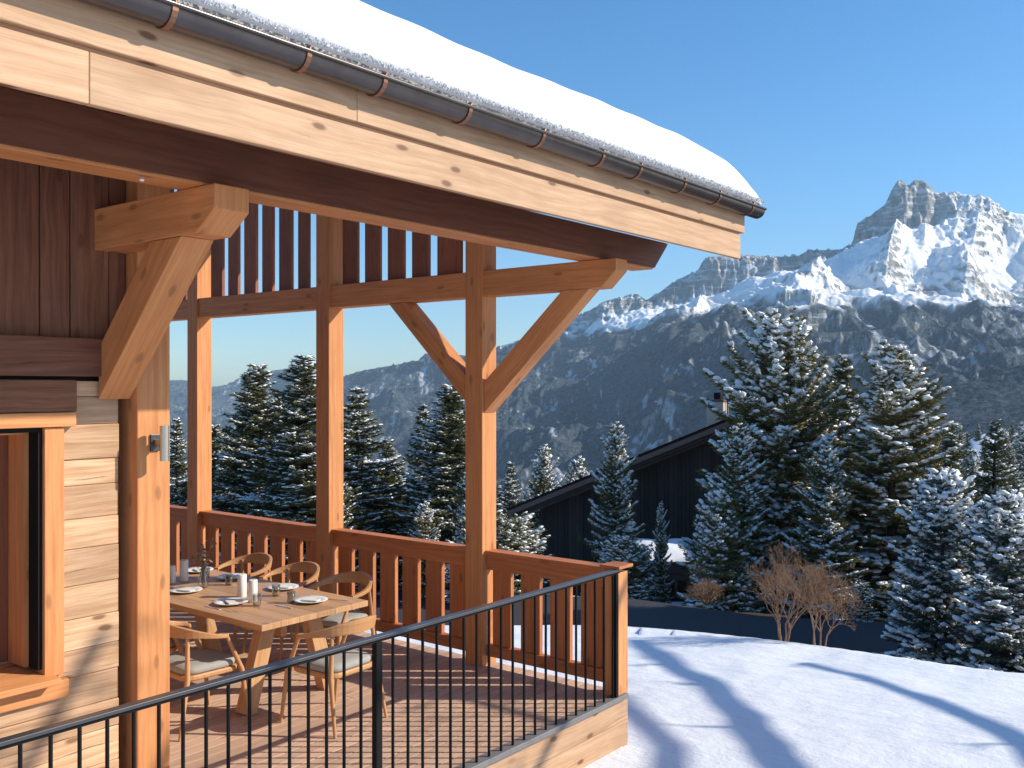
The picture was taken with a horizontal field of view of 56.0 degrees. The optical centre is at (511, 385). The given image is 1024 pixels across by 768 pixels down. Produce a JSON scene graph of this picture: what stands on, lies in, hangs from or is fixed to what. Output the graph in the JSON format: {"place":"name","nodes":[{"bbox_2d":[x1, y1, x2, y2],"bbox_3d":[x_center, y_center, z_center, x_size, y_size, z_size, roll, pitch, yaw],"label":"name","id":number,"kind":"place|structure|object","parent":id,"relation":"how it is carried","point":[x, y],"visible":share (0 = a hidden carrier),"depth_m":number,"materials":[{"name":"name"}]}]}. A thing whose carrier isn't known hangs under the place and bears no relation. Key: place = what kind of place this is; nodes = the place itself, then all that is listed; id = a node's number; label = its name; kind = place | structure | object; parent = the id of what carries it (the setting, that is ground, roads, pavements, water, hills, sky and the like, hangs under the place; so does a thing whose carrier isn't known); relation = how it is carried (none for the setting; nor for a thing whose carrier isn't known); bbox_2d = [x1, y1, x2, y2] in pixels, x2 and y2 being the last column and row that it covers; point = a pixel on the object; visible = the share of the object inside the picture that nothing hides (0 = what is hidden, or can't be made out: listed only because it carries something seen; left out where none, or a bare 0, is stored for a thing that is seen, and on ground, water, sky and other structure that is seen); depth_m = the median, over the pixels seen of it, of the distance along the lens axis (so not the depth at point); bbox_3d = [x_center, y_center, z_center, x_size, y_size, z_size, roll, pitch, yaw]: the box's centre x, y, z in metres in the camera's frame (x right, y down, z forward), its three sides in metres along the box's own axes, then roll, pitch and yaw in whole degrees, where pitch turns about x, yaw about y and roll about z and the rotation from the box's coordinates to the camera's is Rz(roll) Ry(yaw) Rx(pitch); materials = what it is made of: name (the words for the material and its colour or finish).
{"place":"outdoors","nodes":[
{"label":"outdoors","id":0,"kind":"place"},
{"bbox_2d":[170,180,1023,546],"bbox_3d":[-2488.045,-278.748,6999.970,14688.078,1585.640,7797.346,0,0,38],"label":"mountains","id":1,"kind":"structure","parent":0,"point":[924,272],"depth_m":3581.90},
{"bbox_2d":[170,0,1023,386],"label":"sky","id":2,"kind":"structure","parent":0,"point":[821,107],"materials":[{"name":"blue"}]},
{"bbox_2d":[355,590,921,654],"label":"driveway","id":3,"kind":"structure","parent":0,"point":[865,637],"depth_m":30.11,"materials":[{"name":"grey asphalt"}]},
{"bbox_2d":[363,433,1023,767],"bbox_3d":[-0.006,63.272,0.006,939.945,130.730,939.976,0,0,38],"label":"ground","id":4,"kind":"structure","parent":0,"point":[702,700],"depth_m":9.39,"materials":[{"name":"white snow"}]},
{"bbox_2d":[170,417,186,559],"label":"conifer tree","id":5,"kind":"object","parent":4,"relation":"on","point":[178,485],"visible":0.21,"depth_m":37.74,"materials":[{"name":"green plant"}]},
{"bbox_2d":[179,424,235,507],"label":"conifer tree","id":6,"kind":"object","parent":4,"relation":"on","point":[216,446],"visible":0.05,"depth_m":46.62,"materials":[{"name":"green plant"}]},
{"bbox_2d":[220,432,238,494],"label":"conifer tree","id":7,"kind":"object","parent":4,"relation":"on","point":[226,435],"visible":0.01,"depth_m":51.88,"materials":[{"name":"green plant"}]},
{"bbox_2d":[212,363,299,570],"bbox_3d":[-11.341,3.936,40.375,7.539,9.828,7.619,1,-1,-40],"label":"conifer tree","id":8,"kind":"object","parent":4,"relation":"on","point":[252,403],"visible":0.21,"depth_m":39.41,"materials":[{"name":"green plant"}]},
{"bbox_2d":[272,393,284,416],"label":"conifer tree","id":9,"kind":"object","parent":4,"relation":"on","point":[279,403],"depth_m":44.84,"materials":[{"name":"green plant"}]},
{"bbox_2d":[219,355,399,587],"bbox_3d":[-8.525,3.438,35.919,7.739,9.316,7.657,0,-1,14],"label":"conifer tree","id":10,"kind":"object","parent":4,"relation":"on","point":[294,490],"visible":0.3,"depth_m":35.43,"materials":[{"name":"green plant"}]},
{"bbox_2d":[343,476,358,590],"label":"conifer tree","id":11,"kind":"object","parent":4,"relation":"on","point":[346,511],"visible":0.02,"depth_m":33.97,"materials":[{"name":"green plant"}]},
{"bbox_2d":[343,387,413,589],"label":"conifer tree","id":12,"kind":"object","parent":4,"relation":"on","point":[361,468],"visible":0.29,"depth_m":37.70,"materials":[{"name":"green plant"}]},
{"bbox_2d":[0,0,766,767],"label":"chalet","id":13,"kind":"object","parent":4,"relation":"on","point":[112,266],"visible":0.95,"depth_m":5.54,"materials":[{"name":"brown wood"}]},
{"bbox_2d":[0,379,76,712],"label":"window","id":14,"kind":"structure","parent":13,"relation":"in","point":[31,453],"depth_m":5.36,"materials":[{"name":"brown wood"}]},
{"bbox_2d":[150,425,168,460],"bbox_3d":[-2.093,0.340,5.735,0.134,0.210,0.060,0,0,38],"label":"wall lamp","id":15,"kind":"object","parent":13,"relation":"attached to","point":[159,442],"visible":1,"depth_m":5.70,"materials":[{"name":"silver metal"}]},
{"bbox_2d":[170,505,186,571],"bbox_3d":[-4.606,1.942,12.142,2.098,0.945,0.140,0,0,38],"label":"wooden balustrade","id":16,"kind":"object","parent":13,"relation":"attached to","point":[178,514],"visible":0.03,"depth_m":11.69,"materials":[{"name":"brown wood"}]},
{"bbox_2d":[200,510,315,589],"bbox_3d":[-2.795,1.942,10.706,2.116,0.945,0.140,0,0,38],"label":"wooden balustrade","id":17,"kind":"object","parent":13,"relation":"attached to","point":[279,531],"visible":0.48,"depth_m":10.68,"materials":[{"name":"brown wood"}]},
{"bbox_2d":[0,569,620,767],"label":"metal railing","id":18,"kind":"object","parent":13,"relation":"on","point":[51,730],"visible":1,"depth_m":5.66,"materials":[{"name":"grey metal"}]},
{"bbox_2d":[170,608,607,767],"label":"terrace deck","id":19,"kind":"structure","parent":13,"relation":"on","point":[194,736],"depth_m":7.37,"materials":[{"name":"brown wood"}]},
{"bbox_2d":[170,638,189,699],"bbox_3d":[-2.977,2.098,7.643,0.615,0.809,0.602,0,0,41],"label":"dining chair","id":20,"kind":"object","parent":19,"relation":"on","point":[173,646],"visible":0.14,"depth_m":7.63,"materials":[{"name":"brown wood"}]},
{"bbox_2d":[170,621,247,741],"bbox_3d":[-2.358,2.098,7.153,0.616,0.809,0.602,0,0,41],"label":"dining chair","id":21,"kind":"object","parent":19,"relation":"on","point":[187,666],"visible":0.62,"depth_m":7.02,"materials":[{"name":"brown wood"}]},
{"bbox_2d":[199,553,279,646],"bbox_3d":[-2.684,2.098,9.527,0.615,0.809,0.602,0,0,37],"label":"dining chair","id":22,"kind":"object","parent":19,"relation":"on","point":[264,558],"visible":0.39,"depth_m":9.72,"materials":[{"name":"brown wood"}]},
{"bbox_2d":[170,570,367,714],"bbox_3d":[-2.402,2.133,8.159,2.300,0.766,1.053,0,0,38],"label":"dining table","id":23,"kind":"object","parent":19,"relation":"on","point":[267,620],"visible":0.59,"depth_m":7.70,"materials":[{"name":"brown wood"}]},
{"bbox_2d":[170,565,175,583],"bbox_3d":[-3.020,1.668,8.554,0.061,0.164,0.061,0,0,38],"label":"pillar candle","id":24,"kind":"object","parent":23,"relation":"on","point":[172,574],"visible":0.84,"depth_m":8.53,"materials":[{"name":"white wax"}]},
{"bbox_2d":[180,559,187,581],"bbox_3d":[-2.943,1.650,8.642,0.074,0.200,0.074,0,0,38],"label":"pillar candle","id":25,"kind":"object","parent":23,"relation":"on","point":[183,570],"visible":1,"depth_m":8.61,"materials":[{"name":"white wax"}]},
{"bbox_2d":[170,586,202,592],"bbox_3d":[-2.769,1.736,8.181,0.270,0.020,0.270,0,0,38],"label":"plate","id":26,"kind":"object","parent":23,"relation":"on","point":[186,589],"visible":0.96,"depth_m":8.18,"materials":[{"name":"white ceramic"}]},
{"bbox_2d":[188,567,213,572],"bbox_3d":[-2.951,1.736,9.076,0.270,0.020,0.270,0,0,38],"label":"plate","id":27,"kind":"object","parent":23,"relation":"on","point":[194,569],"visible":0.69,"depth_m":9.09,"materials":[{"name":"white ceramic"}]},
{"bbox_2d":[197,568,208,588],"bbox_3d":[-2.677,1.665,8.343,0.096,0.170,0.096,0,0,38],"label":"glass vase","id":28,"kind":"object","parent":23,"relation":"on","point":[203,586],"visible":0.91,"depth_m":8.34,"materials":[{"name":"clear glass"}]},
{"bbox_2d":[190,538,216,584],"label":"dried flowers","id":29,"kind":"object","parent":28,"relation":"in","point":[201,557],"visible":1,"depth_m":8.34,"materials":[{"name":"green plant"}]},
{"bbox_2d":[217,573,239,579],"bbox_3d":[-2.544,1.736,8.754,0.270,0.020,0.270,0,0,38],"label":"plate","id":30,"kind":"object","parent":23,"relation":"on","point":[221,576],"visible":0.54,"depth_m":8.76,"materials":[{"name":"white ceramic"}]},
{"bbox_2d":[225,573,232,585],"bbox_3d":[-2.489,1.702,8.468,0.072,0.095,0.072,0,0,38],"label":"drinking glass","id":31,"kind":"object","parent":23,"relation":"on","point":[226,579],"visible":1,"depth_m":8.45,"materials":[{"name":"white"}]},
{"bbox_2d":[213,597,247,605],"bbox_3d":[-2.256,1.736,7.730,0.270,0.020,0.270,0,0,38],"label":"plate","id":32,"kind":"object","parent":23,"relation":"on","point":[231,601],"visible":1,"depth_m":7.75,"materials":[{"name":"white ceramic"}]},
{"bbox_2d":[237,573,246,597],"bbox_3d":[-2.239,1.650,7.987,0.074,0.200,0.074,0,0,38],"label":"pillar candle","id":33,"kind":"object","parent":23,"relation":"on","point":[241,585],"visible":0.95,"depth_m":7.96,"materials":[{"name":"white wax"}]},
{"bbox_2d":[249,579,256,602],"bbox_3d":[-2.098,1.655,7.802,0.070,0.190,0.070,0,0,38],"label":"pillar candle","id":34,"kind":"object","parent":23,"relation":"on","point":[253,586],"visible":0.96,"depth_m":7.77,"materials":[{"name":"white wax"}]},
{"bbox_2d":[252,593,261,606],"bbox_3d":[-2.028,1.702,7.660,0.072,0.095,0.072,0,0,38],"label":"drinking glass","id":35,"kind":"object","parent":23,"relation":"on","point":[260,595],"visible":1,"depth_m":7.65,"materials":[{"name":"white"}]},
{"bbox_2d":[272,584,279,596],"bbox_3d":[-1.967,1.702,8.025,0.072,0.095,0.072,0,0,38],"label":"drinking glass","id":36,"kind":"object","parent":23,"relation":"on","point":[278,590],"visible":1,"depth_m":8.01,"materials":[{"name":"white"}]},
{"bbox_2d":[267,583,298,589],"bbox_3d":[-1.975,1.736,8.302,0.270,0.020,0.270,0,0,38],"label":"plate","id":37,"kind":"object","parent":23,"relation":"on","point":[285,586],"visible":0.87,"depth_m":8.30,"materials":[{"name":"white ceramic"}]},
{"bbox_2d":[286,590,295,603],"bbox_3d":[-1.782,1.702,7.766,0.072,0.095,0.072,0,0,38],"label":"drinking glass","id":38,"kind":"object","parent":23,"relation":"on","point":[287,596],"visible":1,"depth_m":7.75,"materials":[{"name":"white"}]},
{"bbox_2d":[294,595,327,603],"bbox_3d":[-1.629,1.736,7.802,0.270,0.020,0.270,0,0,38],"label":"plate","id":39,"kind":"object","parent":23,"relation":"on","point":[310,599],"visible":1,"depth_m":7.80,"materials":[{"name":"white ceramic"}]},
{"bbox_2d":[242,561,327,660],"bbox_3d":[-2.116,2.098,9.051,0.616,0.809,0.602,0,0,39],"label":"dining chair","id":40,"kind":"object","parent":19,"relation":"on","point":[310,567],"visible":0.42,"depth_m":9.24,"materials":[{"name":"brown wood"}]},
{"bbox_2d":[279,615,387,738],"bbox_3d":[-1.321,2.098,7.205,0.602,0.809,0.616,0,0,36],"label":"dining chair","id":41,"kind":"object","parent":19,"relation":"on","point":[344,630],"visible":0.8,"depth_m":7.02,"materials":[{"name":"brown wood"}]},
{"bbox_2d":[291,571,376,670],"bbox_3d":[-1.546,2.098,8.548,0.615,0.809,0.602,0,0,35],"label":"dining chair","id":42,"kind":"object","parent":19,"relation":"on","point":[360,577],"visible":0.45,"depth_m":8.56,"materials":[{"name":"brown wood"}]},
{"bbox_2d":[332,528,464,649],"bbox_3d":[-1.082,1.942,9.349,1.846,0.945,0.140,0,0,38],"label":"wooden balustrade","id":43,"kind":"object","parent":13,"relation":"attached to","point":[413,552],"visible":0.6,"depth_m":9.24,"materials":[{"name":"brown wood"}]},
{"bbox_2d":[185,0,763,204],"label":"roof snow","id":44,"kind":"structure","parent":13,"relation":"on","point":[358,26],"depth_m":5.33,"materials":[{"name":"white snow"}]},
{"bbox_2d":[485,549,632,695],"bbox_3d":[0.364,1.972,8.210,1.428,1.055,0.210,0,0,38],"label":"wooden balustrade","id":45,"kind":"object","parent":13,"relation":"attached to","point":[533,570],"visible":0.81,"depth_m":8.13,"materials":[{"name":"brown wood"}]},
{"bbox_2d":[374,439,405,588],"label":"conifer tree","id":46,"kind":"object","parent":4,"relation":"on","point":[388,452],"visible":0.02,"depth_m":41.77,"materials":[{"name":"green plant"}]},
{"bbox_2d":[391,462,405,495],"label":"conifer tree","id":47,"kind":"object","parent":4,"relation":"on","point":[399,476],"visible":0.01,"depth_m":45.91,"materials":[{"name":"green plant"}]},
{"bbox_2d":[395,404,432,525],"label":"conifer tree","id":48,"kind":"object","parent":4,"relation":"on","point":[416,446],"visible":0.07,"depth_m":40.91,"materials":[{"name":"green plant"}]},
{"bbox_2d":[399,501,449,601],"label":"conifer tree","id":49,"kind":"object","parent":4,"relation":"on","point":[422,522],"visible":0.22,"depth_m":33.77,"materials":[{"name":"green plant"}]},
{"bbox_2d":[376,384,522,590],"bbox_3d":[-1.863,4.166,36.561,6.830,8.596,6.903,0,0,-22],"label":"conifer tree","id":50,"kind":"object","parent":4,"relation":"on","point":[442,477],"visible":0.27,"depth_m":36.51,"materials":[{"name":"green plant"}]},
{"bbox_2d":[445,471,464,602],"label":"conifer tree","id":51,"kind":"object","parent":4,"relation":"on","point":[459,534],"visible":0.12,"depth_m":32.90,"materials":[{"name":"green plant"}]},
{"bbox_2d":[496,485,507,527],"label":"conifer tree","id":52,"kind":"object","parent":4,"relation":"on","point":[499,493],"visible":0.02,"depth_m":89.76,"materials":[{"name":"green plant"}]},
{"bbox_2d":[496,461,527,574],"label":"conifer tree","id":53,"kind":"object","parent":4,"relation":"on","point":[511,485],"visible":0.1,"depth_m":63.88,"materials":[{"name":"green plant"}]},
{"bbox_2d":[496,511,553,595],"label":"conifer tree","id":54,"kind":"object","parent":4,"relation":"on","point":[517,540],"visible":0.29,"depth_m":36.59,"materials":[{"name":"green plant"}]},
{"bbox_2d":[523,480,534,545],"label":"conifer tree","id":55,"kind":"object","parent":4,"relation":"on","point":[532,484],"visible":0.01,"depth_m":77.98,"materials":[{"name":"green plant"}]},
{"bbox_2d":[522,444,566,550],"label":"conifer tree","id":56,"kind":"object","parent":4,"relation":"on","point":[543,481],"visible":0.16,"depth_m":65.56,"materials":[{"name":"green plant"}]},
{"bbox_2d":[562,456,590,484],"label":"conifer tree","id":57,"kind":"object","parent":4,"relation":"on","point":[577,472],"visible":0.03,"depth_m":69.73,"materials":[{"name":"white plant"}]},
{"bbox_2d":[579,421,650,595],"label":"conifer tree","id":58,"kind":"object","parent":4,"relation":"on","point":[616,501],"visible":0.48,"depth_m":41.67,"materials":[{"name":"green plant"}]},
{"bbox_2d":[594,531,659,600],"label":"conifer tree","id":59,"kind":"object","parent":4,"relation":"on","point":[619,551],"visible":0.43,"depth_m":37.81,"materials":[{"name":"green plant"}]},
{"bbox_2d":[614,537,658,600],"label":"conifer tree","id":60,"kind":"object","parent":4,"relation":"on","point":[647,563],"visible":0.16,"depth_m":40.85,"materials":[{"name":"green plant"}]},
{"bbox_2d":[649,501,674,603],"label":"conifer tree","id":61,"kind":"object","parent":4,"relation":"on","point":[660,541],"visible":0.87,"depth_m":39.89,"materials":[{"name":"green plant"}]},
{"bbox_2d":[632,554,692,601],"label":"carport","id":62,"kind":"object","parent":4,"relation":"on","point":[681,584],"visible":0.1,"depth_m":45.05,"materials":[{"name":"black wood"}]},
{"bbox_2d":[633,538,688,561],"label":"carport snow","id":63,"kind":"structure","parent":62,"relation":"on","point":[675,552],"depth_m":46.50,"materials":[{"name":"white snow"}]},
{"bbox_2d":[682,578,728,605],"bbox_3d":[6.938,7.338,34.600,1.685,1.048,1.477,0,0,-21],"label":"round shrub","id":64,"kind":"object","parent":4,"relation":"on","point":[705,589],"visible":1,"depth_m":34.38,"materials":[{"name":"brown plant"}]},
{"bbox_2d":[676,482,774,613],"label":"conifer tree","id":65,"kind":"object","parent":4,"relation":"on","point":[717,534],"visible":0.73,"depth_m":36.09,"materials":[{"name":"green plant"}]},
{"bbox_2d":[714,550,765,612],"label":"conifer tree","id":66,"kind":"object","parent":4,"relation":"on","point":[741,570],"visible":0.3,"depth_m":36.23,"materials":[{"name":"green plant"}]},
{"bbox_2d":[506,393,974,595],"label":"dark chalet","id":67,"kind":"object","parent":4,"relation":"on","point":[667,474],"visible":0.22,"depth_m":53.42,"materials":[{"name":"black paint"}]},
{"bbox_2d":[689,423,791,613],"bbox_3d":[9.063,5.491,38.119,3.902,8.202,4.074,-1,0,21],"label":"conifer tree","id":68,"kind":"object","parent":4,"relation":"on","point":[751,498],"visible":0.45,"depth_m":37.61,"materials":[{"name":"green plant"}]},
{"bbox_2d":[675,305,884,618],"bbox_3d":[11.501,3.504,39.822,8.517,13.853,8.855,0,0,38],"label":"conifer tree","id":69,"kind":"object","parent":4,"relation":"on","point":[782,380],"visible":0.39,"depth_m":38.91,"materials":[{"name":"green plant"}]},
{"bbox_2d":[742,542,849,641],"bbox_3d":[4.205,3.118,14.368,1.494,1.515,1.708,0,0,38],"label":"bare shrub","id":70,"kind":"object","parent":4,"relation":"on","point":[783,578],"visible":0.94,"depth_m":14.32,"materials":[{"name":"brown plant"}]},
{"bbox_2d":[777,433,868,619],"bbox_3d":[11.668,5.495,36.083,3.583,7.593,3.432,1,-1,14],"label":"conifer tree","id":71,"kind":"object","parent":4,"relation":"on","point":[831,502],"visible":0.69,"depth_m":35.79,"materials":[{"name":"green plant"}]},
{"bbox_2d":[786,562,866,646],"bbox_3d":[4.554,3.284,14.111,1.122,1.331,1.175,0,0,-37],"label":"bare shrub","id":72,"kind":"object","parent":4,"relation":"on","point":[830,600],"visible":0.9,"depth_m":14.09,"materials":[{"name":"brown plant"}]},
{"bbox_2d":[787,354,878,589],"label":"conifer tree","id":73,"kind":"object","parent":4,"relation":"on","point":[843,375],"visible":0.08,"depth_m":42.99,"materials":[{"name":"green plant"}]},
{"bbox_2d":[841,580,881,621],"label":"conifer tree","id":74,"kind":"object","parent":4,"relation":"on","point":[868,613],"visible":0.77,"depth_m":33.34,"materials":[{"name":"green plant"}]},
{"bbox_2d":[799,339,979,618],"bbox_3d":[14.870,3.860,37.008,7.388,11.440,7.076,1,-1,9],"label":"conifer tree","id":75,"kind":"object","parent":4,"relation":"on","point":[884,444],"visible":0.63,"depth_m":36.36,"materials":[{"name":"green plant"}]},
{"bbox_2d":[883,596,910,623],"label":"conifer tree","id":76,"kind":"object","parent":4,"relation":"on","point":[894,605],"visible":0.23,"depth_m":30.79,"materials":[{"name":"green plant"}]},
{"bbox_2d":[896,413,949,544],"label":"conifer tree","id":77,"kind":"object","parent":4,"relation":"on","point":[931,453],"visible":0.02,"depth_m":37.46,"materials":[{"name":"green plant"}]},
{"bbox_2d":[872,464,988,664],"bbox_3d":[11.144,5.046,25.110,3.579,6.151,3.711,-1,0,1],"label":"conifer tree","id":78,"kind":"object","parent":4,"relation":"on","point":[925,600],"visible":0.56,"depth_m":24.61,"materials":[{"name":"green plant"}]},
{"bbox_2d":[940,438,967,475],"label":"conifer tree","id":79,"kind":"object","parent":4,"relation":"on","point":[959,455],"depth_m":89.19,"materials":[{"name":"green plant"}]},
{"bbox_2d":[936,431,980,575],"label":"conifer tree","id":80,"kind":"object","parent":4,"relation":"on","point":[948,442],"visible":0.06,"depth_m":47.75,"materials":[{"name":"green plant"}]},
{"bbox_2d":[954,423,965,451],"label":"conifer tree","id":81,"kind":"object","parent":4,"relation":"on","point":[961,436],"visible":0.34,"depth_m":189.29,"materials":[{"name":"green plant"}]},
{"bbox_2d":[962,432,972,463],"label":"conifer tree","id":82,"kind":"object","parent":4,"relation":"on","point":[967,442],"visible":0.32,"depth_m":149.83,"materials":[{"name":"green plant"}]},
{"bbox_2d":[960,446,988,500],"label":"conifer tree","id":83,"kind":"object","parent":4,"relation":"on","point":[971,459],"visible":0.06,"depth_m":51.95,"materials":[{"name":"green plant"}]},
{"bbox_2d":[973,423,982,441],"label":"conifer tree","id":84,"kind":"object","parent":4,"relation":"on","point":[977,433],"visible":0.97,"depth_m":209.76,"materials":[{"name":"green plant"}]},
{"bbox_2d":[934,486,1023,672],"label":"conifer tree","id":85,"kind":"object","parent":4,"relation":"on","point":[994,598],"visible":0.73,"depth_m":22.22,"materials":[{"name":"green plant"}]},
{"bbox_2d":[978,436,992,470],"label":"conifer tree","id":86,"kind":"object","parent":4,"relation":"on","point":[982,451],"visible":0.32,"depth_m":129.88,"materials":[{"name":"green plant"}]},
{"bbox_2d":[970,419,1022,578],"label":"conifer tree","id":87,"kind":"object","parent":4,"relation":"on","point":[994,479],"visible":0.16,"depth_m":49.76,"materials":[{"name":"green plant"}]},
{"bbox_2d":[988,428,1015,477],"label":"conifer tree","id":88,"kind":"object","parent":4,"relation":"on","point":[1005,434],"visible":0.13,"depth_m":119.51,"materials":[{"name":"green plant"}]},
{"bbox_2d":[1000,445,1023,496],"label":"conifer tree","id":89,"kind":"object","parent":4,"relation":"on","point":[1015,483],"visible":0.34,"depth_m":99.60,"materials":[{"name":"green plant"}]},
{"bbox_2d":[1008,421,1016,449],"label":"conifer tree","id":90,"kind":"object","parent":4,"relation":"on","point":[1011,433],"visible":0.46,"depth_m":169.78,"materials":[{"name":"green plant"}]},
{"bbox_2d":[1005,421,1023,486],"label":"conifer tree","id":91,"kind":"object","parent":4,"relation":"on","point":[1019,450],"visible":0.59,"depth_m":109.81,"materials":[{"name":"green plant"}]}
]}

